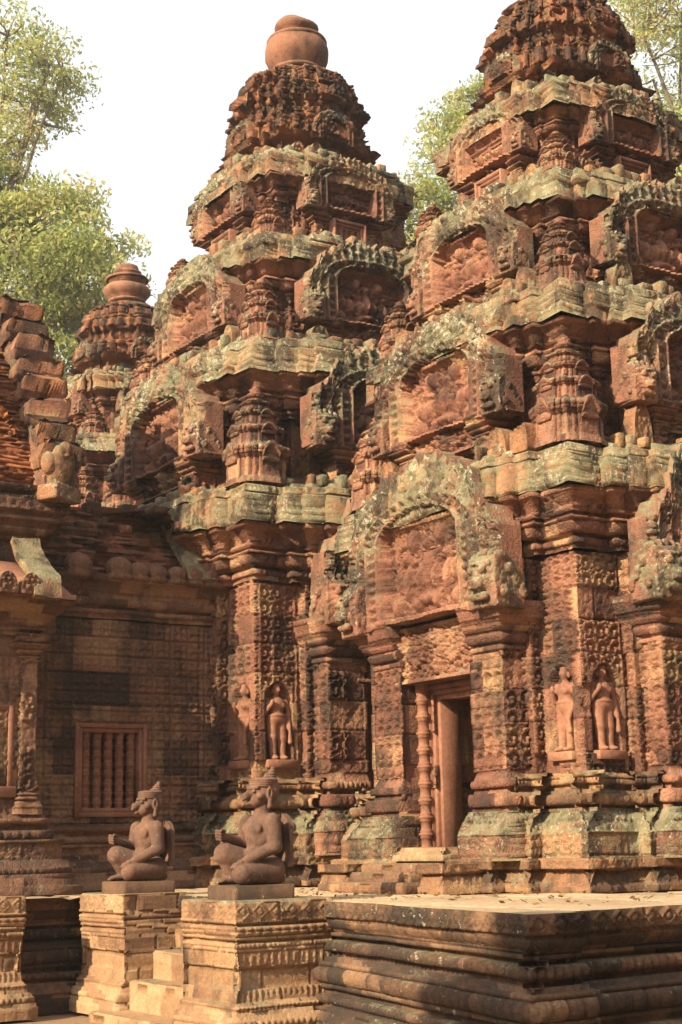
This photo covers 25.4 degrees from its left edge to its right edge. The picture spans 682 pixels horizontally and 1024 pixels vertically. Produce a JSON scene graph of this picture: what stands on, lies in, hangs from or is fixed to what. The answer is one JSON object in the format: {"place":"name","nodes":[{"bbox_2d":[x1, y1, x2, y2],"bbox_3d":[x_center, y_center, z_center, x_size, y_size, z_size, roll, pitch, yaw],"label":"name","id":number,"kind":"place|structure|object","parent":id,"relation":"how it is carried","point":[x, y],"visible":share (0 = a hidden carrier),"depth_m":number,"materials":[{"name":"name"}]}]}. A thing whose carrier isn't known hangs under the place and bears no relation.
{"place":"outdoors","nodes":[
{"label":"outdoors","id":0,"kind":"place"},
{"bbox_2d":[0,896,37,1021],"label":"stone pedestal","id":1,"kind":"object","parent":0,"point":[17,1000],"visible":1,"depth_m":12.87,"materials":[{"name":"brown stone"}]},
{"bbox_2d":[0,1012,99,1023],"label":"ground","id":2,"kind":"structure","parent":0,"point":[71,1018],"depth_m":12.89,"materials":[{"name":"beige soil"}]},
{"bbox_2d":[0,0,102,285],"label":"broadleaf tree","id":3,"kind":"object","parent":2,"relation":"on","point":[38,94],"visible":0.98,"depth_m":46.29,"materials":[{"name":"green plant"}]},
{"bbox_2d":[0,156,160,379],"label":"broadleaf tree","id":4,"kind":"object","parent":2,"relation":"on","point":[52,261],"visible":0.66,"depth_m":44.04,"materials":[{"name":"green plant"}]},
{"bbox_2d":[69,892,184,1014],"bbox_3d":[-1.896,3.860,13.296,0.687,1.008,1.022,7,-15,-33],"label":"stone pedestal","id":5,"kind":"object","parent":2,"relation":"on","point":[124,937],"visible":0.79,"depth_m":12.99,"materials":[{"name":"yellow stone"}]},
{"bbox_2d":[102,781,174,893],"bbox_3d":[-1.797,2.891,13.490,0.514,0.976,0.541,7,-15,-34],"label":"guardian statue","id":6,"kind":"object","parent":5,"relation":"on","point":[141,859],"visible":1,"depth_m":13.40,"materials":[{"name":"stone"}]},
{"bbox_2d":[89,896,323,1023],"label":"stone staircase","id":7,"kind":"structure","parent":2,"relation":"on","point":[157,998],"depth_m":12.46,"materials":[{"name":"yellow stone"}]},
{"bbox_2d":[172,896,333,1023],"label":"stone pedestal","id":8,"kind":"object","parent":2,"relation":"on","point":[250,961],"visible":0.91,"depth_m":10.96,"materials":[{"name":"yellow stone"}]},
{"bbox_2d":[208,767,294,900],"bbox_3d":[-0.676,2.411,11.414,0.513,0.976,0.540,7,-15,-33],"label":"guardian statue","id":9,"kind":"object","parent":8,"relation":"on","point":[254,858],"visible":1,"depth_m":11.33,"materials":[{"name":"stone"}]},
{"bbox_2d":[21,886,681,1023],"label":"stone terrace","id":10,"kind":"structure","parent":2,"relation":"on","point":[481,958],"depth_m":9.27,"materials":[{"name":"stone"}]},
{"bbox_2d":[66,263,154,506],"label":"temple tower","id":11,"kind":"structure","parent":10,"relation":"on","point":[115,337],"depth_m":23.20,"materials":[{"name":"stone"}]},
{"bbox_2d":[0,294,234,895],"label":"temple hall","id":12,"kind":"structure","parent":10,"relation":"on","point":[105,716],"depth_m":15.85,"materials":[{"name":"stone"}]},
{"bbox_2d":[0,705,15,796],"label":"false window","id":13,"kind":"structure","parent":12,"relation":"in","point":[8,790],"depth_m":14.39,"materials":[{"name":"stone"}]},
{"bbox_2d":[72,722,146,816],"bbox_3d":[-2.448,2.706,15.868,0.820,0.960,0.222,7,-15,-33],"label":"window","id":14,"kind":"structure","parent":12,"relation":"in","point":[136,734],"depth_m":15.82,"materials":[{"name":"stone"}]},
{"bbox_2d":[318,847,485,894],"bbox_3d":[0.633,3.059,12.960,1.154,0.371,1.911,7,-15,-33],"label":"doorway step","id":15,"kind":"object","parent":10,"relation":"on","point":[414,878],"visible":0.94,"depth_m":12.51,"materials":[{"name":"stone"}]},
{"bbox_2d":[177,886,673,905],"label":"fallen leaves","id":16,"kind":"object","parent":10,"relation":"on","point":[561,894],"visible":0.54,"depth_m":11.30,"materials":[{"name":"brown plant"}]},
{"bbox_2d":[330,0,681,892],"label":"temple tower","id":17,"kind":"structure","parent":10,"relation":"on","point":[508,550],"depth_m":13.22,"materials":[{"name":"stone"}]},
{"bbox_2d":[397,72,483,245],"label":"broadleaf tree","id":18,"kind":"object","parent":2,"relation":"on","point":[429,190],"visible":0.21,"depth_m":49.51,"materials":[{"name":"green plant"}]},
{"bbox_2d":[606,0,681,176],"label":"broadleaf tree","id":19,"kind":"object","parent":2,"relation":"on","point":[651,29],"visible":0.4,"depth_m":47.51,"materials":[{"name":"green plant"}]},
{"bbox_2d":[101,15,422,886],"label":"temple tower","id":20,"kind":"structure","parent":0,"point":[243,419],"depth_m":17.19,"materials":[{"name":"stone"}]},
{"bbox_2d":[337,229,355,240],"bbox_3d":[0.036,-3.296,18.832,0.306,0.388,0.223,7,-15,-33],"label":"false door","id":21,"kind":"structure","parent":20,"relation":"in","point":[345,234],"depth_m":18.80,"materials":[{"name":"stone"}]},
{"bbox_2d":[367,701,373,786],"bbox_3d":[0.568,2.911,16.846,0.729,1.586,0.223,7,-15,-33],"label":"false door","id":22,"kind":"structure","parent":20,"relation":"in","point":[371,775],"depth_m":16.70,"materials":[{"name":"stone"}]},
{"bbox_2d":[0,0,681,377],"label":"sky","id":23,"kind":"structure","parent":0,"point":[171,71],"materials":[{"name":"white"}]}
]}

